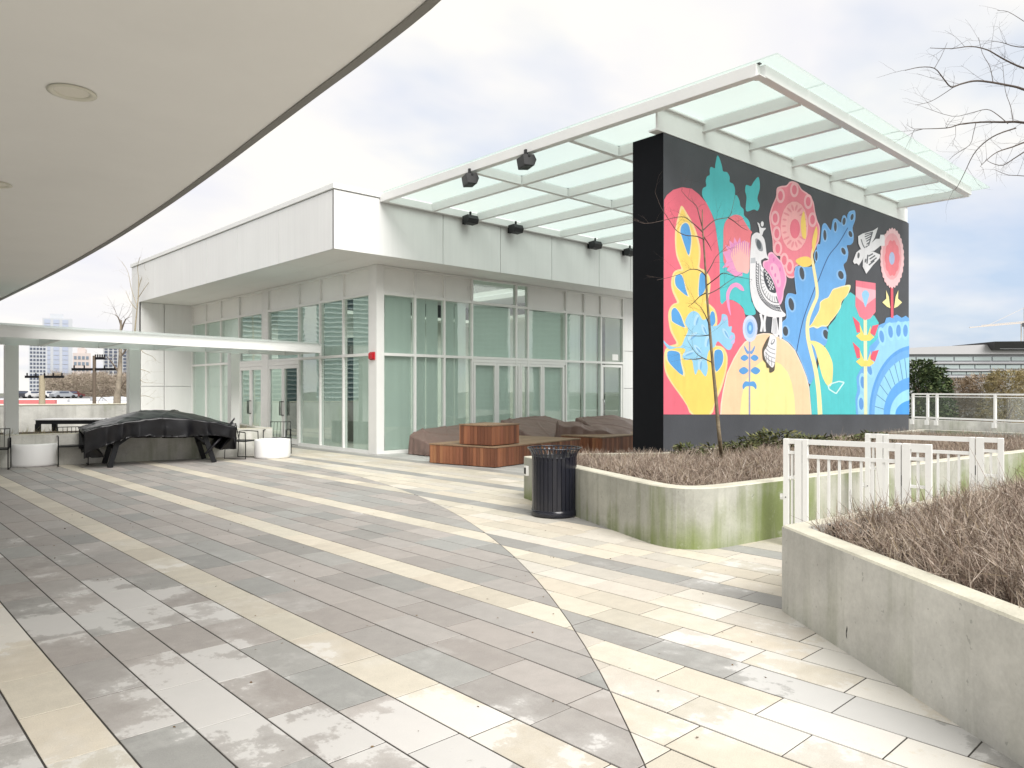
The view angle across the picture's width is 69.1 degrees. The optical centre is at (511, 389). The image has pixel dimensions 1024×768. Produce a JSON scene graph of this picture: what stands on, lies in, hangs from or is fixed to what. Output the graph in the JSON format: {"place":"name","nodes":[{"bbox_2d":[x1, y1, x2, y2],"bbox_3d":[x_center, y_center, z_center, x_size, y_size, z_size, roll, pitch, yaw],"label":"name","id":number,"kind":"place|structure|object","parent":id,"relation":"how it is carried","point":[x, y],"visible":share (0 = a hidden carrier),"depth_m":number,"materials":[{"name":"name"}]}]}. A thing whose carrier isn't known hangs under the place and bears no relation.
{"place":"outdoors","nodes":[
{"label":"outdoors","id":0,"kind":"place"},
{"bbox_2d":[29,346,46,390],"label":"apartment tower","id":1,"kind":"structure","parent":0,"point":[38,360],"depth_m":379.62,"materials":[{"name":"grey concrete"}]},
{"bbox_2d":[0,398,91,404],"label":"warehouse","id":2,"kind":"structure","parent":0,"point":[57,401],"depth_m":81.80,"materials":[{"name":"grey concrete"}]},
{"bbox_2d":[42,314,71,374],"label":"apartment tower","id":3,"kind":"structure","parent":0,"point":[59,359],"depth_m":420.48,"materials":[{"name":"grey concrete"}]},
{"bbox_2d":[73,348,90,385],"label":"office block","id":4,"kind":"structure","parent":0,"point":[81,357],"depth_m":400.17,"materials":[{"name":"beige concrete"}]},
{"bbox_2d":[43,369,125,396],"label":"leafless wood","id":5,"kind":"object","parent":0,"point":[75,382],"visible":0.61,"depth_m":188.89,"materials":[{"name":"brown plant"}]},
{"bbox_2d":[103,329,127,375],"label":"apartment tower","id":6,"kind":"structure","parent":0,"point":[112,352],"depth_m":329.54,"materials":[{"name":"grey concrete"}]},
{"bbox_2d":[0,0,440,300],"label":"curved roof","id":7,"kind":"structure","parent":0,"point":[119,118],"depth_m":5.02,"materials":[{"name":"paint"}]},
{"bbox_2d":[13,490,765,750],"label":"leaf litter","id":8,"kind":"object","parent":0,"point":[366,625],"visible":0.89,"depth_m":6.24,"materials":[{"name":"brown plant"}]},
{"bbox_2d":[0,444,1022,767],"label":"plaza paving","id":9,"kind":"structure","parent":0,"point":[396,514],"depth_m":4.82,"materials":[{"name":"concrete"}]},
{"bbox_2d":[0,428,11,469],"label":"wire chair","id":10,"kind":"object","parent":9,"relation":"on","point":[8,445],"visible":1,"depth_m":15.16,"materials":[{"name":"black metal"}]},
{"bbox_2d":[11,443,56,466],"bbox_3d":[-10.144,1.353,15.782,0.950,0.493,0.950,0,0,-43],"label":"round pot","id":11,"kind":"object","parent":9,"relation":"on","point":[32,455],"visible":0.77,"depth_m":15.38,"materials":[{"name":"white concrete"}]},
{"bbox_2d":[0,403,125,432],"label":"parapet wall","id":12,"kind":"structure","parent":9,"relation":"on","point":[29,414],"depth_m":24.81,"materials":[{"name":"concrete"}]},
{"bbox_2d":[34,418,107,431],"bbox_3d":[-11.699,1.185,19.985,1.700,0.830,0.900,0,0,-3],"label":"black table","id":13,"kind":"object","parent":9,"relation":"on","point":[54,422],"visible":0.4,"depth_m":19.56,"materials":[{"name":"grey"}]},
{"bbox_2d":[57,426,88,466],"bbox_3d":[-9.362,1.196,15.834,0.562,0.808,0.601,0,0,-34],"label":"wire chair","id":14,"kind":"object","parent":9,"relation":"on","point":[75,445],"visible":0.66,"depth_m":15.70,"materials":[{"name":"black metal"}]},
{"bbox_2d":[0,423,271,467],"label":"concrete wall","id":15,"kind":"structure","parent":9,"relation":"on","point":[139,449],"depth_m":16.73,"materials":[{"name":"concrete"}]},
{"bbox_2d":[1,423,257,434],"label":"dry grass","id":16,"kind":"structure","parent":15,"relation":"on","point":[44,431],"depth_m":16.43,"materials":[{"name":"brown plant"}]},
{"bbox_2d":[0,325,320,434],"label":"pergola","id":17,"kind":"object","parent":15,"relation":"on","point":[13,338],"visible":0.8,"depth_m":16.86,"materials":[{"name":"white metal"}]},
{"bbox_2d":[119,252,161,400],"bbox_3d":[-12.928,-1.749,25.964,1.370,6.128,1.953,0,0,-43],"label":"young tree","id":18,"kind":"object","parent":9,"relation":"on","point":[137,311],"visible":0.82,"depth_m":25.79,"materials":[{"name":"brown plant"}]},
{"bbox_2d":[78,409,236,467],"bbox_3d":[-7.718,1.025,16.251,2.984,1.186,1.448,0,0,-34],"label":"covered table","id":19,"kind":"object","parent":9,"relation":"on","point":[94,437],"visible":0.99,"depth_m":15.76,"materials":[{"name":"black fabric"}]},
{"bbox_2d":[224,423,258,458],"bbox_3d":[-6.349,1.196,17.404,0.601,0.808,0.562,0,0,12],"label":"wire chair","id":20,"kind":"object","parent":9,"relation":"on","point":[245,440],"visible":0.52,"depth_m":17.43,"materials":[{"name":"black metal"}]},
{"bbox_2d":[254,438,290,458],"bbox_3d":[-5.652,1.371,17.547,0.820,0.458,0.820,0,0,-43],"label":"round pot","id":21,"kind":"object","parent":9,"relation":"on","point":[272,448],"visible":1,"depth_m":17.21,"materials":[{"name":"white concrete"}]},
{"bbox_2d":[263,421,291,453],"bbox_3d":[-5.781,1.196,18.342,0.562,0.808,0.601,0,0,-3],"label":"wire chair","id":22,"kind":"object","parent":9,"relation":"on","point":[283,431],"visible":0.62,"depth_m":18.58,"materials":[{"name":"black metal"}]},
{"bbox_2d":[130,182,632,454],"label":"glass pavilion","id":23,"kind":"structure","parent":9,"relation":"on","point":[348,278],"depth_m":21.03,"materials":[{"name":"white"}]},
{"bbox_2d":[240,367,249,424],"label":"door","id":24,"kind":"structure","parent":23,"relation":"in","point":[242,369],"depth_m":24.32,"materials":[{"name":"white paint"}]},
{"bbox_2d":[248,366,261,426],"bbox_3d":[-8.082,0.425,23.444,0.171,2.310,0.836,0,0,-43],"label":"door","id":25,"kind":"structure","parent":23,"relation":"in","point":[252,369],"depth_m":23.73,"materials":[{"name":"white paint"}]},
{"bbox_2d":[268,365,282,436],"bbox_3d":[-7.154,0.425,22.448,0.171,2.310,0.966,0,0,-43],"label":"door","id":26,"kind":"structure","parent":23,"relation":"in","point":[270,368],"depth_m":22.75,"materials":[{"name":"white paint"}]},
{"bbox_2d":[280,365,297,444],"bbox_3d":[-6.491,0.425,21.735,0.171,2.310,0.966,0,0,-43],"label":"door","id":27,"kind":"structure","parent":23,"relation":"in","point":[294,441],"depth_m":22.05,"materials":[{"name":"white paint"}]},
{"bbox_2d":[368,352,374,359],"bbox_3d":[-3.479,-0.840,18.413,0.083,0.200,0.200,0,0,-43],"label":"fire alarm","id":28,"kind":"object","parent":23,"relation":"attached to","point":[371,355],"visible":1,"depth_m":18.36,"materials":[{"name":"red plastic"}]},
{"bbox_2d":[473,362,496,422],"bbox_3d":[-0.768,0.410,20.803,0.860,2.340,0.075,0,0,-43],"label":"door","id":29,"kind":"structure","parent":23,"relation":"in","point":[494,365],"depth_m":21.01,"materials":[{"name":"white paint"}]},
{"bbox_2d":[497,363,519,422],"bbox_3d":[-0.116,0.410,21.410,0.900,2.340,0.075,0,0,-43],"label":"door","id":30,"kind":"structure","parent":23,"relation":"in","point":[498,364],"depth_m":21.55,"materials":[{"name":"white paint"}]},
{"bbox_2d":[520,364,542,416],"bbox_3d":[0.557,0.410,22.036,0.920,2.340,0.075,0,0,-43],"label":"door","id":31,"kind":"structure","parent":23,"relation":"in","point":[540,366],"depth_m":22.28,"materials":[{"name":"white paint"}]},
{"bbox_2d":[543,365,563,420],"bbox_3d":[1.249,0.410,22.680,0.950,2.340,0.075,0,0,-43],"label":"door","id":32,"kind":"structure","parent":23,"relation":"in","point":[555,366],"depth_m":22.94,"materials":[{"name":"white paint"}]},
{"bbox_2d":[602,365,621,416],"bbox_3d":[3.320,0.380,24.543,1.060,2.400,0.169,0,0,-43],"label":"door","id":33,"kind":"structure","parent":23,"relation":"in","point":[616,366],"depth_m":24.87,"materials":[{"name":"white paint"}]},
{"bbox_2d":[407,422,482,455],"bbox_3d":[-1.229,1.225,19.009,1.346,0.710,2.843,0,0,44],"label":"furniture tarp","id":34,"kind":"object","parent":9,"relation":"on","point":[420,440],"visible":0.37,"depth_m":18.36,"materials":[{"name":"brown fabric"}]},
{"bbox_2d":[429,435,580,467],"bbox_3d":[-0.074,1.376,17.076,1.814,0.424,3.424,0,0,36],"label":"platform bench","id":35,"kind":"object","parent":9,"relation":"on","point":[457,453],"visible":0.64,"depth_m":15.83,"materials":[{"name":"brown wood"}]},
{"bbox_2d":[459,422,519,445],"bbox_3d":[-0.481,0.937,15.944,0.894,0.428,0.974,0,0,36],"label":"wooden box","id":36,"kind":"object","parent":35,"relation":"on","point":[489,433],"visible":1,"depth_m":15.61,"materials":[{"name":"brown wood"}]},
{"bbox_2d":[500,416,563,436],"bbox_3d":[1.048,1.158,20.518,1.581,0.845,2.856,0,0,41],"label":"furniture tarp","id":37,"kind":"object","parent":35,"relation":"on","point":[544,426],"visible":0.24,"depth_m":20.13,"materials":[{"name":"brown fabric"}]},
{"bbox_2d":[527,445,581,517],"bbox_3d":[0.539,1.159,9.490,0.698,0.859,0.698,0,0,-43],"label":"trash can","id":38,"kind":"object","parent":9,"relation":"on","point":[554,485],"visible":0.99,"depth_m":9.24,"materials":[{"name":"black paint"}]},
{"bbox_2d":[561,432,632,452],"bbox_3d":[2.615,1.369,19.490,1.314,0.438,2.624,0,0,43],"label":"platform bench","id":39,"kind":"object","parent":9,"relation":"on","point":[610,443],"visible":0.46,"depth_m":18.50,"materials":[{"name":"brown wood"}]},
{"bbox_2d":[554,420,630,436],"bbox_3d":[2.158,1.188,19.545,2.212,0.785,0.879,0,0,-5],"label":"furniture tarp","id":40,"kind":"object","parent":39,"relation":"on","point":[569,427],"visible":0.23,"depth_m":19.28,"materials":[{"name":"brown fabric"}]},
{"bbox_2d":[575,415,632,431],"bbox_3d":[3.273,1.155,21.068,2.744,0.849,1.776,0,0,-35],"label":"furniture tarp","id":41,"kind":"object","parent":9,"relation":"on","point":[613,422],"visible":0.13,"depth_m":20.98,"materials":[{"name":"brown fabric"}]},
{"bbox_2d":[633,133,908,452],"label":"mural wall","id":42,"kind":"structure","parent":9,"relation":"on","point":[810,335],"depth_m":13.58,"materials":[{"name":"multicoloured paint"}]},
{"bbox_2d":[380,62,971,250],"bbox_3d":[3.896,-4.303,16.915,9.950,0.461,9.682,0,0,-43],"label":"glass canopy","id":43,"kind":"object","parent":42,"relation":"on","point":[712,135],"visible":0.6,"depth_m":14.18,"materials":[{"name":"white metal"}]},
{"bbox_2d":[461,168,478,186],"bbox_3d":[-0.827,-4.210,14.729,0.262,0.339,0.360,0,0,-21],"label":"loudspeaker","id":44,"kind":"object","parent":43,"relation":"attached to","point":[470,179],"visible":1,"depth_m":14.60,"materials":[{"name":"black plastic"}]},
{"bbox_2d":[462,211,478,225],"bbox_3d":[-1.082,-4.302,18.650,0.330,0.316,0.400,0,0,-43],"label":"loudspeaker","id":45,"kind":"object","parent":43,"relation":"attached to","point":[470,219],"visible":1,"depth_m":18.54,"materials":[{"name":"black plastic"}]},
{"bbox_2d":[508,221,523,234],"bbox_3d":[0.058,-4.302,19.710,0.330,0.316,0.400,0,0,-43],"label":"loudspeaker","id":46,"kind":"object","parent":43,"relation":"attached to","point":[516,228],"visible":1,"depth_m":19.59,"materials":[{"name":"black plastic"}]},
{"bbox_2d":[516,149,536,169],"bbox_3d":[0.263,-4.210,13.558,0.262,0.339,0.360,0,0,-21],"label":"loudspeaker","id":47,"kind":"object","parent":43,"relation":"attached to","point":[526,161],"visible":1,"depth_m":13.43,"materials":[{"name":"black plastic"}]},
{"bbox_2d":[587,238,601,249],"bbox_3d":[2.404,-4.302,21.894,0.330,0.316,0.400,0,0,-43],"label":"loudspeaker","id":48,"kind":"object","parent":43,"relation":"attached to","point":[595,245],"visible":1,"depth_m":21.77,"materials":[{"name":"black plastic"}]},
{"bbox_2d":[622,245,632,256],"bbox_3d":[3.600,-4.302,23.006,0.330,0.316,0.400,0,0,-43],"label":"loudspeaker","id":49,"kind":"object","parent":43,"relation":"attached to","point":[627,251],"visible":0.92,"depth_m":22.86,"materials":[{"name":"black plastic"}]},
{"bbox_2d":[524,429,1023,549],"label":"concrete planter","id":50,"kind":"object","parent":9,"relation":"on","point":[699,517],"visible":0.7,"depth_m":8.03,"materials":[{"name":"concrete"}]},
{"bbox_2d":[524,466,528,475],"bbox_3d":[0.207,1.180,10.853,0.046,0.140,0.090,0,0,-21],"label":"electrical outlet","id":51,"kind":"object","parent":50,"relation":"attached to","point":[526,470],"depth_m":10.82,"materials":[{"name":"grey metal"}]},
{"bbox_2d":[668,441,708,456],"bbox_3d":[2.665,0.956,11.305,0.629,0.368,0.657,0,0,-43],"label":"evergreen shrub","id":52,"kind":"object","parent":50,"relation":"on","point":[680,446],"visible":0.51,"depth_m":11.28,"materials":[{"name":"green plant"}]},
{"bbox_2d":[626,167,756,458],"bbox_3d":[2.614,-1.082,9.910,2.702,4.418,1.364,0,0,-43],"label":"bare sapling","id":53,"kind":"object","parent":50,"relation":"on","point":[720,446],"visible":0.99,"depth_m":10.16,"materials":[{"name":"brown plant"}]},
{"bbox_2d":[693,442,733,460],"bbox_3d":[3.156,0.975,11.610,0.761,0.314,0.681,0,0,-43],"label":"evergreen shrub","id":54,"kind":"object","parent":50,"relation":"on","point":[713,446],"visible":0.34,"depth_m":11.58,"materials":[{"name":"green plant"}]},
{"bbox_2d":[717,439,761,453],"bbox_3d":[3.579,0.956,11.710,0.800,0.392,0.757,0,0,3],"label":"evergreen shrub","id":55,"kind":"object","parent":50,"relation":"in","point":[733,443],"visible":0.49,"depth_m":11.56,"materials":[{"name":"green plant"}]},
{"bbox_2d":[737,431,782,449],"bbox_3d":[4.054,0.891,12.184,0.852,0.463,0.856,0,0,-43],"label":"evergreen shrub","id":56,"kind":"object","parent":50,"relation":"on","point":[766,439],"visible":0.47,"depth_m":12.14,"materials":[{"name":"green plant"}]},
{"bbox_2d":[745,426,804,451],"bbox_3d":[4.408,0.859,12.288,0.974,0.515,0.952,0,0,-43],"label":"evergreen shrub","id":57,"kind":"object","parent":50,"relation":"on","point":[778,433],"visible":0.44,"depth_m":12.24,"materials":[{"name":"green plant"}]},
{"bbox_2d":[551,427,1023,485],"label":"heather bed","id":58,"kind":"object","parent":50,"relation":"in","point":[678,468],"visible":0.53,"depth_m":10.04,"materials":[{"name":"brown plant"}]},
{"bbox_2d":[791,432,832,450],"bbox_3d":[5.051,0.914,12.615,0.891,0.407,0.847,0,0,-43],"label":"evergreen shrub","id":59,"kind":"object","parent":50,"relation":"on","point":[819,437],"visible":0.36,"depth_m":12.55,"materials":[{"name":"green plant"}]},
{"bbox_2d":[826,434,864,449],"bbox_3d":[5.897,0.933,13.116,0.844,0.370,0.916,0,0,-43],"label":"evergreen shrub","id":60,"kind":"object","parent":50,"relation":"on","point":[857,436],"visible":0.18,"depth_m":13.04,"materials":[{"name":"green plant"}]},
{"bbox_2d":[853,430,894,442],"bbox_3d":[6.718,0.956,13.808,0.890,0.456,0.870,0,0,-43],"label":"evergreen shrub","id":61,"kind":"object","parent":50,"relation":"on","point":[862,433],"visible":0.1,"depth_m":13.78,"materials":[{"name":"green plant"}]},
{"bbox_2d":[780,438,802,525],"bbox_3d":[2.861,1.040,7.615,0.220,1.080,0.057,0,0,39],"label":"fence panel","id":62,"kind":"object","parent":9,"relation":"on","point":[795,477],"visible":0.8,"depth_m":7.60,"materials":[{"name":"white paint"}]},
{"bbox_2d":[802,439,901,521],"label":"gate","id":63,"kind":"structure","parent":9,"relation":"on","point":[897,447],"depth_m":7.28,"materials":[{"name":"white metal"}]},
{"bbox_2d":[863,433,882,509],"bbox_3d":[4.124,1.040,8.503,0.220,1.080,0.057,0,0,39],"label":"fence panel","id":64,"kind":"object","parent":9,"relation":"on","point":[879,454],"visible":0.62,"depth_m":8.49,"materials":[{"name":"white paint"}]},
{"bbox_2d":[883,434,975,506],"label":"gate","id":65,"kind":"structure","parent":64,"relation":"attached to","point":[970,453],"depth_m":8.05,"materials":[{"name":"white metal"}]},
{"bbox_2d":[782,485,1023,767],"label":"concrete planter","id":66,"kind":"object","parent":9,"relation":"on","point":[952,651],"visible":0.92,"depth_m":3.88,"materials":[{"name":"concrete"}]},
{"bbox_2d":[793,445,1023,607],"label":"heather bed","id":67,"kind":"object","parent":66,"relation":"in","point":[947,517],"visible":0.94,"depth_m":4.71,"materials":[{"name":"brown plant"}]},
{"bbox_2d":[877,6,1023,202],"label":"bare tree","id":68,"kind":"object","parent":66,"relation":"in","point":[1008,85],"visible":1,"depth_m":8.42,"materials":[{"name":"grey plant"}]},
{"bbox_2d":[902,443,932,503],"bbox_3d":[3.752,1.040,6.888,0.245,1.080,0.052,0,0,39],"label":"fence panel","id":69,"kind":"object","parent":9,"relation":"on","point":[907,458],"visible":0.59,"depth_m":6.88,"materials":[{"name":"white paint"}]},
{"bbox_2d":[909,419,1023,432],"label":"railing curb","id":70,"kind":"structure","parent":9,"relation":"on","point":[952,425],"depth_m":27.84,"materials":[{"name":"concrete"}]},
{"bbox_2d":[910,393,1023,427],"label":"glass railing","id":71,"kind":"object","parent":70,"relation":"on","point":[937,417],"visible":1,"depth_m":28.56,"materials":[{"name":"white paint"}]},
{"bbox_2d":[976,437,1003,490],"bbox_3d":[5.005,1.040,7.787,0.245,1.080,0.052,0,0,39],"label":"fence panel","id":72,"kind":"object","parent":9,"relation":"on","point":[980,449],"visible":0.57,"depth_m":7.78,"materials":[{"name":"white paint"}]},
{"bbox_2d":[0,0,1023,392],"label":"sky","id":73,"kind":"structure","parent":0,"point":[469,81],"materials":[{"name":"white"}]},
{"bbox_2d":[909,341,1023,421],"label":"arena hall","id":74,"kind":"structure","parent":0,"point":[960,361],"depth_m":210.69,"materials":[{"name":"grey"}]},
{"label":"city ground","id":75,"kind":"structure","parent":0,"visible":0},
{"bbox_2d":[25,373,63,403],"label":"utility pole","id":76,"kind":"object","parent":75,"relation":"on","point":[41,389],"visible":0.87,"depth_m":61.88,"materials":[{"name":"brown wood"}]},
{"bbox_2d":[0,396,91,398],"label":"parking deck","id":77,"kind":"structure","parent":75,"relation":"on","point":[85,397],"depth_m":134.35,"materials":[{"name":"grey concrete"}]},
{"bbox_2d":[19,391,32,397],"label":"parked car","id":78,"kind":"object","parent":77,"relation":"on","point":[22,393],"visible":0.36,"depth_m":137.35,"materials":[{"name":"grey paint"}]},
{"bbox_2d":[23,391,38,397],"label":"parked car","id":79,"kind":"object","parent":77,"relation":"on","point":[29,394],"visible":0.43,"depth_m":138.87,"materials":[{"name":"grey paint"}]},
{"bbox_2d":[37,391,61,397],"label":"parked car","id":80,"kind":"object","parent":77,"relation":"on","point":[47,393],"visible":0.19,"depth_m":138.70,"materials":[{"name":"white paint"}]},
{"bbox_2d":[49,391,77,397],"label":"parked car","id":81,"kind":"object","parent":77,"relation":"on","point":[59,394],"visible":0.94,"depth_m":138.05,"materials":[{"name":"grey paint"}]},
{"bbox_2d":[62,391,84,397],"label":"parked car","id":82,"kind":"object","parent":77,"relation":"on","point":[80,395],"visible":0.45,"depth_m":142.33,"materials":[{"name":"red paint"}]},
{"bbox_2d":[71,354,115,403],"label":"utility pole","id":83,"kind":"object","parent":75,"relation":"on","point":[94,369],"visible":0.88,"depth_m":59.91,"materials":[{"name":"brown wood"}]},
{"bbox_2d":[90,397,125,403],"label":"warehouse","id":84,"kind":"structure","parent":75,"relation":"on","point":[110,399],"depth_m":90.41,"materials":[{"name":"grey concrete"}]},
{"bbox_2d":[98,304,131,403],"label":"street tree","id":85,"kind":"object","parent":75,"relation":"on","point":[117,392],"visible":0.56,"depth_m":44.92,"materials":[{"name":"brown plant"}]},
{"bbox_2d":[909,358,949,419],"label":"evergreen tree","id":86,"kind":"object","parent":75,"relation":"on","point":[926,368],"visible":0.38,"depth_m":45.31,"materials":[{"name":"green plant"}]},
{"bbox_2d":[909,365,959,420],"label":"evergreen tree","id":87,"kind":"object","parent":75,"relation":"on","point":[948,381],"visible":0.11,"depth_m":48.38,"materials":[{"name":"green plant"}]},
{"bbox_2d":[940,376,981,420],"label":"winter tree","id":88,"kind":"object","parent":75,"relation":"on","point":[957,384],"visible":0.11,"depth_m":51.42,"materials":[{"name":"brown plant"}]},
{"bbox_2d":[950,372,1018,422],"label":"winter tree","id":89,"kind":"object","parent":75,"relation":"on","point":[972,387],"visible":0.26,"depth_m":49.84,"materials":[{"name":"brown plant"}]},
{"bbox_2d":[969,309,1023,340],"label":"tower crane","id":90,"kind":"object","parent":75,"relation":"on","point":[1022,324],"visible":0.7,"depth_m":299.85,"materials":[{"name":"beige paint"}]},
{"bbox_2d":[972,368,1023,422],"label":"winter tree","id":91,"kind":"object","parent":75,"relation":"on","point":[993,382],"visible":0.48,"depth_m":46.93,"materials":[{"name":"brown plant"}]},
{"bbox_2d":[1002,367,1023,422],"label":"winter tree","id":92,"kind":"object","parent":75,"relation":"on","point":[1018,414],"visible":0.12,"depth_m":50.36,"materials":[{"name":"brown plant"}]}
]}

